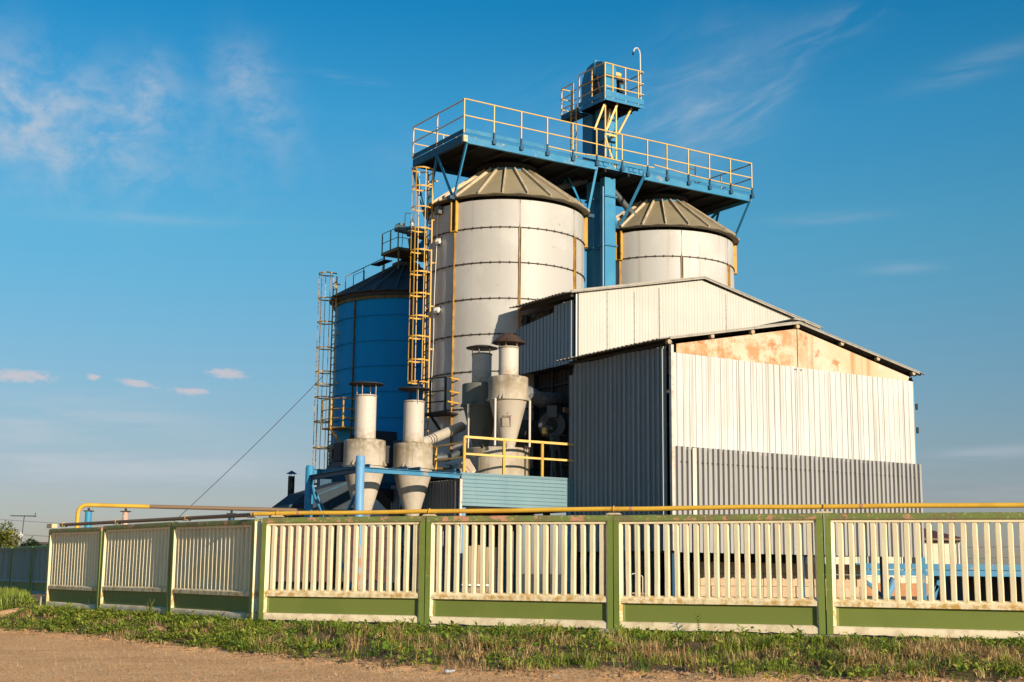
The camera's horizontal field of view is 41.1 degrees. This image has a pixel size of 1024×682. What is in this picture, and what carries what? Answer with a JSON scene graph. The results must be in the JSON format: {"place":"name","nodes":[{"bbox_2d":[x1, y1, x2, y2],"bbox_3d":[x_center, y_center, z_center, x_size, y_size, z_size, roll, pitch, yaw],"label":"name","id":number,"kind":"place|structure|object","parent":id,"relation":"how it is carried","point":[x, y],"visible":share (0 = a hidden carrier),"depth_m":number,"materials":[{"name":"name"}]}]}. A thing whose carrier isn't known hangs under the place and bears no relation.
{"place":"outdoors","nodes":[
{"label":"outdoors","id":0,"kind":"place"},
{"bbox_2d":[0,586,38,609],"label":"grass","id":1,"kind":"structure","parent":0,"point":[9,596],"depth_m":45.99,"materials":[{"name":"green plant"}]},
{"bbox_2d":[370,496,457,525],"bbox_3d":[-3.403,5.886,47.454,2.740,1.050,1.430,7,-11,-32],"label":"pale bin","id":2,"kind":"object","parent":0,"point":[377,505],"visible":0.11,"depth_m":46.88,"materials":[{"name":"grey metal"}]},
{"bbox_2d":[433,467,459,470],"bbox_3d":[-1.280,2.806,46.228,3.145,3.245,0.090,7,-11,-32],"label":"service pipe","id":3,"kind":"object","parent":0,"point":[443,468],"visible":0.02,"depth_m":45.34,"materials":[{"name":"grey metal"}]},
{"bbox_2d":[0,574,1023,681],"bbox_3d":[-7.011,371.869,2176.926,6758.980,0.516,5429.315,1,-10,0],"label":"field ground","id":4,"kind":"structure","parent":0,"point":[254,670],"depth_m":23.09,"materials":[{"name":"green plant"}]},
{"bbox_2d":[0,547,12,588],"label":"slat fence","id":5,"kind":"object","parent":4,"relation":"on","point":[5,562],"visible":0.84,"depth_m":66.53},
{"bbox_2d":[0,520,20,547],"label":"broadleaf tree","id":6,"kind":"object","parent":4,"relation":"on","point":[5,538],"visible":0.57,"depth_m":98.90,"materials":[{"name":"green plant"}]},
{"bbox_2d":[10,546,32,591],"bbox_3d":[-22.872,10.695,63.771,0.169,2.162,3.800,7,-12,-32],"label":"slat fence","id":7,"kind":"object","parent":4,"relation":"on","point":[21,568],"visible":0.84,"depth_m":63.83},
{"bbox_2d":[10,513,36,544],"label":"tv antenna","id":8,"kind":"object","parent":4,"relation":"on","point":[23,523],"visible":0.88,"depth_m":107.94,"materials":[{"name":"metal"}]},
{"bbox_2d":[16,536,47,546],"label":"broadleaf tree","id":9,"kind":"object","parent":4,"relation":"on","point":[31,543],"visible":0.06,"depth_m":99.34,"materials":[{"name":"green plant"}]},
{"bbox_2d":[30,545,47,593],"bbox_3d":[-20.726,10.150,60.434,0.169,2.162,3.800,6,-11,-32],"label":"slat fence","id":10,"kind":"object","parent":4,"relation":"on","point":[38,569],"visible":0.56,"depth_m":61.07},
{"bbox_2d":[44,527,102,609],"bbox_3d":[-12.406,6.443,38.735,0.169,2.261,3.850,8,-12,-39],"label":"slat fence","id":11,"kind":"object","parent":4,"relation":"on","point":[73,565],"visible":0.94,"depth_m":38.72,"materials":[{"name":"beige concrete"}]},
{"bbox_2d":[47,524,56,527],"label":"coping block","id":12,"kind":"structure","parent":11,"relation":"on","point":[51,525],"depth_m":40.30,"materials":[{"name":"concrete"}]},
{"bbox_2d":[83,508,93,527],"bbox_3d":[-12.950,6.549,41.486,0.280,2.940,0.200,1,-10,0],"label":"pipe support","id":13,"kind":"object","parent":4,"relation":"on","point":[88,514],"visible":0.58,"depth_m":41.61,"materials":[{"name":"blue paint"}]},
{"bbox_2d":[120,508,130,524],"bbox_3d":[-11.840,6.575,41.565,0.280,2.940,0.200,1,-10,0],"label":"pipe support","id":14,"kind":"object","parent":4,"relation":"on","point":[125,514],"visible":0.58,"depth_m":41.70,"materials":[{"name":"metal"}]},
{"bbox_2d":[98,522,174,612],"bbox_3d":[-9.797,5.911,35.627,0.169,2.262,4.270,9,-13,-38],"label":"slat fence","id":15,"kind":"object","parent":4,"relation":"on","point":[135,567],"visible":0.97,"depth_m":35.61,"materials":[{"name":"beige concrete"}]},
{"bbox_2d":[145,599,154,614],"bbox_3d":[-8.951,6.621,33.724,0.272,0.504,0.337,-3,-10,18],"label":"weed plant","id":16,"kind":"object","parent":4,"relation":"on","point":[149,608],"visible":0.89,"depth_m":33.70,"materials":[{"name":"green plant"}]},
{"bbox_2d":[147,626,166,629],"bbox_3d":[-8.052,6.551,30.939,0.471,0.192,0.334,1,-10,0],"label":"stone","id":17,"kind":"object","parent":4,"relation":"on","point":[157,627],"visible":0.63,"depth_m":30.88,"materials":[{"name":"stone"}]},
{"bbox_2d":[168,519,261,619],"bbox_3d":[-7.089,5.397,32.351,0.169,2.252,4.200,8,-12,-39],"label":"slat fence","id":18,"kind":"object","parent":4,"relation":"on","point":[214,567],"visible":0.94,"depth_m":32.19,"materials":[{"name":"beige concrete"}]},
{"bbox_2d":[226,511,236,519],"bbox_3d":[-8.671,6.677,41.908,0.280,2.920,0.200,1,-10,0],"label":"pipe support","id":19,"kind":"object","parent":4,"relation":"on","point":[231,512],"visible":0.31,"depth_m":42.04,"materials":[{"name":"blue metal"}]},
{"bbox_2d":[286,471,296,596],"bbox_3d":[-9.366,8.106,57.438,0.450,5.300,0.450,1,-10,0],"label":"chimney","id":20,"kind":"object","parent":4,"relation":"on","point":[291,481],"visible":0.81,"depth_m":57.68,"materials":[{"name":"black metal"}]},
{"bbox_2d":[75,503,534,527],"bbox_3d":[-5.646,6.756,42.684,15.557,3.089,0.675,3,-10,-11],"label":"gas pipe","id":21,"kind":"object","parent":4,"relation":"on","point":[84,505],"visible":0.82,"depth_m":42.05,"materials":[{"name":"yellow metal"}]},
{"bbox_2d":[269,481,353,525],"bbox_3d":[-7.139,7.207,49.483,2.950,4.448,1.655,7,-11,-32],"label":"conveyor housing","id":22,"kind":"object","parent":4,"relation":"on","point":[335,495],"visible":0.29,"depth_m":49.25,"materials":[{"name":"metal"}]},
{"bbox_2d":[258,523,401,609],"bbox_3d":[-6.350,6.778,40.960,5.640,2.450,2.360,7,-11,-32],"label":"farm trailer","id":23,"kind":"object","parent":4,"relation":"on","point":[351,559],"visible":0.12,"depth_m":40.41,"materials":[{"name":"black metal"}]},
{"bbox_2d":[258,516,426,623],"bbox_3d":[-3.712,4.978,29.823,4.070,2.262,0.169,-4,-11,22],"label":"slat fence","id":24,"kind":"object","parent":4,"relation":"on","point":[371,604],"visible":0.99,"depth_m":29.79,"materials":[{"name":"beige concrete"}]},
{"bbox_2d":[329,259,427,461],"bbox_3d":[-4.616,3.564,57.431,6.471,14.350,6.495,7,-11,-32],"label":"grain silo","id":25,"kind":"object","parent":4,"relation":"on","point":[373,328],"visible":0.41,"depth_m":55.31,"materials":[{"name":"blue metal"}]},
{"bbox_2d":[312,271,341,484],"bbox_3d":[-7.677,2.030,56.328,0.942,9.842,0.728,7,-11,-32],"label":"caged ladder","id":26,"kind":"object","parent":25,"relation":"attached to","point":[327,373],"visible":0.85,"depth_m":56.41,"materials":[{"name":"metal"}]},
{"bbox_2d":[174,376,322,521],"bbox_3d":[-10.438,4.349,53.163,0.025,6.870,7.465,-9,-13,44],"label":"guy wire","id":27,"kind":"object","parent":26,"relation":"attached to","point":[251,448],"visible":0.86,"depth_m":53.46,"materials":[{"name":"black metal"}]},
{"bbox_2d":[321,397,354,442],"bbox_3d":[-7.016,3.360,55.130,0.822,2.039,1.482,10,-13,-43],"label":"ladder landing","id":28,"kind":"object","parent":25,"relation":"attached to","point":[336,428],"visible":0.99,"depth_m":54.90,"materials":[{"name":"yellow paint"}]},
{"bbox_2d":[315,431,396,484],"bbox_3d":[-6.062,4.697,54.490,2.900,2.100,2.000,7,-11,-32],"label":"silo skirt hood","id":29,"kind":"object","parent":25,"relation":"attached to","point":[388,438],"visible":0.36,"depth_m":54.15,"materials":[{"name":"metal"}]},
{"bbox_2d":[317,479,395,488],"bbox_3d":[-5.330,5.679,53.060,4.800,0.600,0.300,7,-11,-32],"label":"base girder","id":30,"kind":"object","parent":25,"relation":"attached to","point":[383,485],"visible":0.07,"depth_m":52.09,"materials":[{"name":"blue metal"}]},
{"bbox_2d":[345,258,382,289],"bbox_3d":[-6.086,-2.816,57.339,1.681,1.667,0.707,7,-11,-32],"label":"roof handrail","id":31,"kind":"object","parent":25,"relation":"on","point":[363,271],"visible":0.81,"depth_m":57.21,"materials":[{"name":"blue metal"}]},
{"bbox_2d":[371,227,428,271],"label":"drive platform","id":32,"kind":"structure","parent":25,"relation":"on","point":[398,252],"depth_m":57.31,"materials":[{"name":"blue metal"}]},
{"bbox_2d":[394,223,428,258],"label":"silo drive","id":33,"kind":"structure","parent":32,"relation":"on","point":[407,231],"depth_m":57.58,"materials":[{"name":"metal"}]},
{"bbox_2d":[404,213,413,225],"bbox_3d":[-4.349,-5.077,57.810,0.450,0.720,0.180,7,-11,-32],"label":"bracket lamp","id":34,"kind":"object","parent":33,"relation":"attached to","point":[410,221],"visible":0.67,"depth_m":57.81,"materials":[{"name":"white glass"}]},
{"bbox_2d":[304,455,459,597],"bbox_3d":[-4.021,5.939,41.812,3.547,4.440,3.772,7,-11,-32],"label":"steel support","id":35,"kind":"object","parent":4,"relation":"on","point":[358,470],"visible":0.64,"depth_m":41.14,"materials":[{"name":"blue paint"}]},
{"bbox_2d":[341,381,386,509],"bbox_3d":[-4.519,3.279,41.861,1.340,4.090,1.340,7,-11,-32],"label":"dust cyclone","id":36,"kind":"object","parent":35,"relation":"on","point":[367,444],"visible":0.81,"depth_m":41.47,"materials":[{"name":"metal"}]},
{"bbox_2d":[333,443,389,463],"bbox_3d":[-4.679,3.508,42.503,1.700,0.550,0.500,7,-11,-32],"label":"inlet duct","id":37,"kind":"object","parent":36,"relation":"attached to","point":[338,449],"visible":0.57,"depth_m":42.11,"materials":[{"name":"black metal"}]},
{"bbox_2d":[392,386,434,515],"bbox_3d":[-3.099,3.452,42.762,1.290,4.080,1.290,7,-11,-32],"label":"dust cyclone","id":38,"kind":"object","parent":35,"relation":"on","point":[412,449],"visible":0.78,"depth_m":42.31,"materials":[{"name":"metal"}]},
{"bbox_2d":[424,422,465,444],"bbox_3d":[-2.367,3.120,45.079,0.360,1.256,3.470,-3,-10,22],"label":"inclined duct","id":39,"kind":"object","parent":38,"relation":"attached to","point":[444,433],"visible":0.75,"depth_m":45.11,"materials":[{"name":"metal"}]},
{"bbox_2d":[391,479,461,591],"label":"annex wall","id":40,"kind":"structure","parent":4,"relation":"on","point":[441,494],"depth_m":42.14,"materials":[{"name":"metal"}]},
{"bbox_2d":[376,488,393,509],"bbox_3d":[-3.884,5.468,45.477,1.700,1.000,0.900,7,-11,-32],"label":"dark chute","id":41,"kind":"object","parent":40,"relation":"attached to","point":[385,498],"visible":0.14,"depth_m":45.01,"materials":[{"name":"black metal"}]},
{"bbox_2d":[444,669,454,672],"bbox_3d":[-0.996,5.266,21.773,0.172,0.063,0.062,4,-10,-21],"label":"plastic bottle","id":42,"kind":"object","parent":4,"relation":"on","point":[447,670],"visible":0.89,"depth_m":21.75,"materials":[{"name":"white plastic"}]},
{"bbox_2d":[462,545,488,591],"bbox_3d":[-1.079,7.011,40.422,0.810,1.926,0.285,1,-10,0],"label":"board stack","id":43,"kind":"object","parent":4,"relation":"on","point":[478,564],"visible":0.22,"depth_m":40.51,"materials":[{"name":"brown wood"}]},
{"bbox_2d":[429,435,573,593],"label":"service deck","id":44,"kind":"structure","parent":4,"relation":"on","point":[491,491],"depth_m":42.84,"materials":[{"name":"blue metal"}]},
{"bbox_2d":[457,456,475,472],"bbox_3d":[-1.452,3.966,42.395,0.651,0.751,0.609,7,-11,-32],"label":"cardboard box","id":45,"kind":"object","parent":44,"relation":"on","point":[470,468],"visible":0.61,"depth_m":42.23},
{"bbox_2d":[444,458,470,464],"bbox_3d":[-1.726,3.801,43.000,0.550,0.319,1.172,-2,-10,14],"label":"scrap sheet","id":46,"kind":"object","parent":45,"relation":"on","point":[453,462],"visible":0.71,"depth_m":42.91,"materials":[{"name":"blue metal"}]},
{"bbox_2d":[466,444,529,476],"bbox_3d":[-0.469,4.006,44.573,2.060,1.110,2.060,7,-11,-32],"label":"collecting drum","id":47,"kind":"object","parent":44,"relation":"on","point":[493,465],"visible":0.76,"depth_m":43.69,"materials":[{"name":"grey metal"}]},
{"bbox_2d":[460,345,497,447],"bbox_3d":[-1.045,1.908,45.539,1.365,3.600,1.409,7,-11,-32],"label":"dust cyclone","id":48,"kind":"object","parent":47,"relation":"on","point":[475,405],"visible":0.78,"depth_m":45.04,"materials":[{"name":"metal"}]},
{"bbox_2d":[433,444,470,461],"bbox_3d":[-1.988,3.731,45.528,1.325,0.640,0.391,2,-10,-6],"label":"outlet duct","id":49,"kind":"object","parent":48,"relation":"attached to","point":[458,452],"visible":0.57,"depth_m":45.44,"materials":[{"name":"grey metal"}]},
{"bbox_2d":[486,332,530,447],"bbox_3d":[-0.143,1.621,44.247,1.365,3.850,1.409,7,-11,-32],"label":"dust cyclone","id":50,"kind":"object","parent":47,"relation":"on","point":[508,398],"visible":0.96,"depth_m":43.77,"materials":[{"name":"metal"}]},
{"bbox_2d":[528,386,563,407],"bbox_3d":[0.933,1.907,45.972,0.564,0.636,3.046,-6,-12,36],"label":"wrapped duct","id":51,"kind":"object","parent":50,"relation":"attached to","point":[538,398],"visible":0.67,"depth_m":45.81,"materials":[{"name":"metal"}]},
{"bbox_2d":[539,405,566,477],"bbox_3d":[1.307,3.434,45.462,0.978,2.586,1.018,-2,-10,14],"label":"blower","id":52,"kind":"object","parent":44,"relation":"on","point":[552,424],"visible":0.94,"depth_m":45.62,"materials":[{"name":"black metal"}]},
{"bbox_2d":[563,407,568,412],"bbox_3d":[1.837,2.320,45.633,0.050,0.180,0.373,-8,-13,41],"label":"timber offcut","id":53,"kind":"object","parent":52,"relation":"on","point":[565,410],"visible":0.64,"depth_m":45.57,"materials":[{"name":"brown wood"}]},
{"bbox_2d":[423,162,589,592],"bbox_3d":[-0.266,1.520,50.961,6.381,16.300,6.405,7,-11,-32],"label":"grain silo","id":54,"kind":"object","parent":4,"relation":"on","point":[511,234],"visible":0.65,"depth_m":49.09,"materials":[{"name":"paint"}]},
{"bbox_2d":[407,166,437,434],"bbox_3d":[-3.313,-1.365,50.089,0.943,10.232,0.728,7,-11,-32],"label":"caged ladder","id":55,"kind":"object","parent":54,"relation":"attached to","point":[426,281],"visible":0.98,"depth_m":50.17,"materials":[{"name":"yellow metal"}]},
{"bbox_2d":[431,214,438,393],"bbox_3d":[-2.815,-1.039,49.821,0.052,7.310,0.417,5,-11,-23],"label":"power cable","id":56,"kind":"object","parent":54,"relation":"attached to","point":[434,299],"visible":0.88,"depth_m":49.98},
{"bbox_2d":[433,306,439,314],"bbox_3d":[-2.722,-1.121,49.604,0.183,0.300,0.269,-5,-11,28],"label":"floodlight","id":57,"kind":"object","parent":54,"relation":"attached to","point":[436,310],"visible":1,"depth_m":49.53,"materials":[{"name":"white glass"}]},
{"bbox_2d":[417,376,458,429],"bbox_3d":[-2.614,2.389,48.376,1.503,2.100,0.873,-9,-13,43],"label":"ladder landing","id":58,"kind":"object","parent":54,"relation":"attached to","point":[431,415],"visible":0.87,"depth_m":48.09,"materials":[{"name":"black metal"}]},
{"bbox_2d":[434,206,442,214],"bbox_3d":[-2.706,-4.801,50.270,0.180,0.280,0.320,7,-11,-32],"label":"junction box","id":59,"kind":"object","parent":54,"relation":"attached to","point":[438,210],"visible":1,"depth_m":50.16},
{"bbox_2d":[435,237,441,245],"bbox_3d":[-2.695,-3.654,50.035,0.183,0.300,0.269,-5,-11,28],"label":"floodlight","id":60,"kind":"object","parent":54,"relation":"attached to","point":[438,241],"visible":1,"depth_m":49.98,"materials":[{"name":"white glass"}]},
{"bbox_2d":[555,178,587,189],"bbox_3d":[1.856,-6.041,53.322,2.488,1.097,0.293,6,-11,-28],"label":"grain spout","id":61,"kind":"object","parent":54,"relation":"attached to","point":[567,185],"visible":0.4,"depth_m":53.49,"materials":[{"name":"grey metal"}]},
{"bbox_2d":[412,98,754,235],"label":"roof platform","id":62,"kind":"structure","parent":54,"relation":"on","point":[463,155],"depth_m":52.66,"materials":[{"name":"blue metal"}]},
{"bbox_2d":[570,103,576,157],"bbox_3d":[2.436,-7.951,54.064,0.042,2.930,0.398,7,-11,-32],"label":"access ladder","id":63,"kind":"object","parent":62,"relation":"on","point":[575,130],"visible":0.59,"depth_m":54.15,"materials":[{"name":"metal"}]},
{"bbox_2d":[561,62,643,167],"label":"head platform","id":64,"kind":"structure","parent":62,"relation":"on","point":[621,108],"depth_m":53.43,"materials":[{"name":"blue metal"}]},
{"bbox_2d":[632,47,640,104],"bbox_3d":[4.919,-10.455,53.836,0.458,2.383,0.090,7,-11,-32],"label":"lamp pole","id":65,"kind":"object","parent":64,"relation":"on","point":[640,67],"visible":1,"depth_m":53.93,"materials":[{"name":"white metal"}]},
{"bbox_2d":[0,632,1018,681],"bbox_3d":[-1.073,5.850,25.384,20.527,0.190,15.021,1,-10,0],"label":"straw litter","id":66,"kind":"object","parent":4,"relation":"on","point":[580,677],"visible":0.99,"depth_m":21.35,"materials":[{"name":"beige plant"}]},
{"bbox_2d":[0,592,1023,681],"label":"broadleaf weeds","id":67,"kind":"object","parent":4,"relation":"on","point":[104,613],"visible":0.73,"depth_m":26.15,"materials":[{"name":"green plant"}]},
{"bbox_2d":[0,600,1023,680],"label":"verge grass","id":68,"kind":"structure","parent":4,"relation":"on","point":[562,659],"depth_m":23.85,"materials":[{"name":"green plant"}]},
{"bbox_2d":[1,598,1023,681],"bbox_3d":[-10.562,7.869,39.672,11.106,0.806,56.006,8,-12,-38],"label":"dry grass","id":69,"kind":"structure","parent":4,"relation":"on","point":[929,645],"depth_m":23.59,"materials":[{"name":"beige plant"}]},
{"bbox_2d":[424,515,613,628],"bbox_3d":[0.123,4.751,28.255,4.170,2.262,0.169,-3,-10,22],"label":"slat fence","id":70,"kind":"object","parent":4,"relation":"on","point":[584,609],"visible":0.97,"depth_m":28.21,"materials":[{"name":"beige concrete"}]},
{"bbox_2d":[580,60,623,287],"bbox_3d":[3.474,-0.651,52.930,1.110,21.320,1.760,7,-11,-32],"label":"bucket elevator","id":71,"kind":"object","parent":4,"relation":"on","point":[601,259],"visible":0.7,"depth_m":53.48,"materials":[{"name":"blue paint"}]},
{"bbox_2d":[632,573,643,594],"bbox_3d":[3.392,6.934,37.373,0.430,1.143,0.400,1,-10,0],"label":"work trestle","id":72,"kind":"object","parent":4,"relation":"on","point":[642,593],"visible":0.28,"depth_m":37.49,"materials":[{"name":"brown wood"}]},
{"bbox_2d":[509,276,822,595],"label":"shed","id":73,"kind":"structure","parent":4,"relation":"on","point":[611,316],"depth_m":47.15,"materials":[{"name":"metal"}]},
{"bbox_2d":[536,368,572,479],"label":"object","id":74,"kind":"structure","parent":73,"relation":"attached to","point":[561,376],"depth_m":46.96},
{"bbox_2d":[492,420,545,440],"bbox_3d":[0.261,3.060,46.712,0.720,0.868,2.233,-8,-13,41],"label":"duct","id":75,"kind":"object","parent":74,"relation":"attached to","point":[523,434],"visible":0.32,"depth_m":46.67,"materials":[{"name":"black metal"}]},
{"bbox_2d":[533,371,568,476],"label":"wall girts","id":76,"kind":"structure","parent":74,"relation":"attached to","point":[534,409],"depth_m":47.47,"materials":[{"name":"black metal"}]},
{"bbox_2d":[615,194,739,287],"bbox_3d":[6.034,2.268,54.961,6.382,16.300,6.405,7,-11,-32],"label":"grain silo","id":77,"kind":"object","parent":4,"relation":"on","point":[677,236],"visible":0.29,"depth_m":53.37,"materials":[{"name":"paint"}]},
{"bbox_2d":[615,189,644,229],"bbox_3d":[4.504,-5.446,54.405,2.015,1.799,0.408,7,-11,-32],"label":"grain spout","id":78,"kind":"object","parent":77,"relation":"attached to","point":[623,203],"visible":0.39,"depth_m":54.23,"materials":[{"name":"metal"}]},
{"bbox_2d":[554,318,925,598],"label":"metal shed","id":79,"kind":"structure","parent":4,"relation":"on","point":[793,411],"depth_m":42.52,"materials":[{"name":"metal"}]},
{"bbox_2d":[692,562,860,609],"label":"block wall","id":80,"kind":"structure","parent":4,"relation":"on","point":[774,588],"depth_m":44.70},
{"bbox_2d":[804,634,849,639],"bbox_3d":[5.912,5.702,25.606,0.850,0.375,0.450,-3,-10,22],"label":"fence footing","id":81,"kind":"object","parent":4,"relation":"on","point":[807,635],"visible":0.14,"depth_m":25.57,"materials":[{"name":"concrete"}]},
{"bbox_2d":[613,513,826,633],"bbox_3d":[4.000,4.526,26.679,4.170,2.266,0.169,-4,-10,22],"label":"slat fence","id":82,"kind":"object","parent":81,"relation":"on","point":[728,612],"visible":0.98,"depth_m":26.62,"materials":[{"name":"beige concrete"}]},
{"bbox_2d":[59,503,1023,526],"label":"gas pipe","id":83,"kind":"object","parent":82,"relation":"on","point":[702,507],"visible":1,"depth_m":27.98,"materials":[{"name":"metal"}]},
{"bbox_2d":[824,512,1023,639],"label":"slat fence","id":84,"kind":"object","parent":81,"relation":"on","point":[943,616],"visible":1,"depth_m":25.18,"materials":[{"name":"beige concrete"}]},
{"bbox_2d":[855,557,1020,599],"bbox_3d":[18.653,9.727,55.331,9.512,2.019,0.385,1,-10,-3],"label":"steel gantry","id":85,"kind":"object","parent":4,"relation":"on","point":[947,572],"visible":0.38,"depth_m":55.28,"materials":[{"name":"blue metal"}]},
{"bbox_2d":[934,570,1021,601],"bbox_3d":[24.635,10.956,60.919,10.500,1.560,4.500,1,-10,0],"label":"storage bunker","id":86,"kind":"object","parent":4,"relation":"on","point":[983,588],"visible":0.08,"depth_m":62.77},
{"bbox_2d":[0,0,1023,573],"label":"sky","id":87,"kind":"structure","parent":0,"point":[179,179],"materials":[{"name":"blue"}]},
{"bbox_2d":[880,577,894,598],"bbox_3d":[15.095,10.032,54.719,0.804,1.152,0.340,1,-10,0],"label":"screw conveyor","id":88,"kind":"object","parent":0,"point":[891,585],"visible":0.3,"depth_m":54.60,"materials":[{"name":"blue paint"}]},
{"bbox_2d":[836,528,960,595],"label":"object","id":89,"kind":"structure","parent":0,"point":[913,560],"depth_m":81.96,"materials":[{"name":"orange brick"}]},
{"bbox_2d":[858,557,871,576],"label":"window","id":90,"kind":"structure","parent":89,"relation":"in","point":[868,559],"depth_m":81.94,"materials":[{"name":"white glass"}]},
{"bbox_2d":[902,557,915,576],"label":"window","id":91,"kind":"structure","parent":89,"relation":"in","point":[913,561],"depth_m":81.94,"materials":[{"name":"white glass"}]},
{"bbox_3d":[-13.844,7.966,40.136,0.450,0.375,0.500,8,-12,-39],"label":"fence footing","id":92,"kind":"object","parent":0,"visible":0},
{"bbox_2d":[38,596,44,605],"bbox_3d":[-13.877,7.674,40.286,0.160,0.300,0.160,8,-12,-39],"label":"footing stub","id":93,"kind":"object","parent":92,"relation":"on","point":[42,599],"visible":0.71,"depth_m":40.26,"materials":[{"name":"concrete"}]}
]}

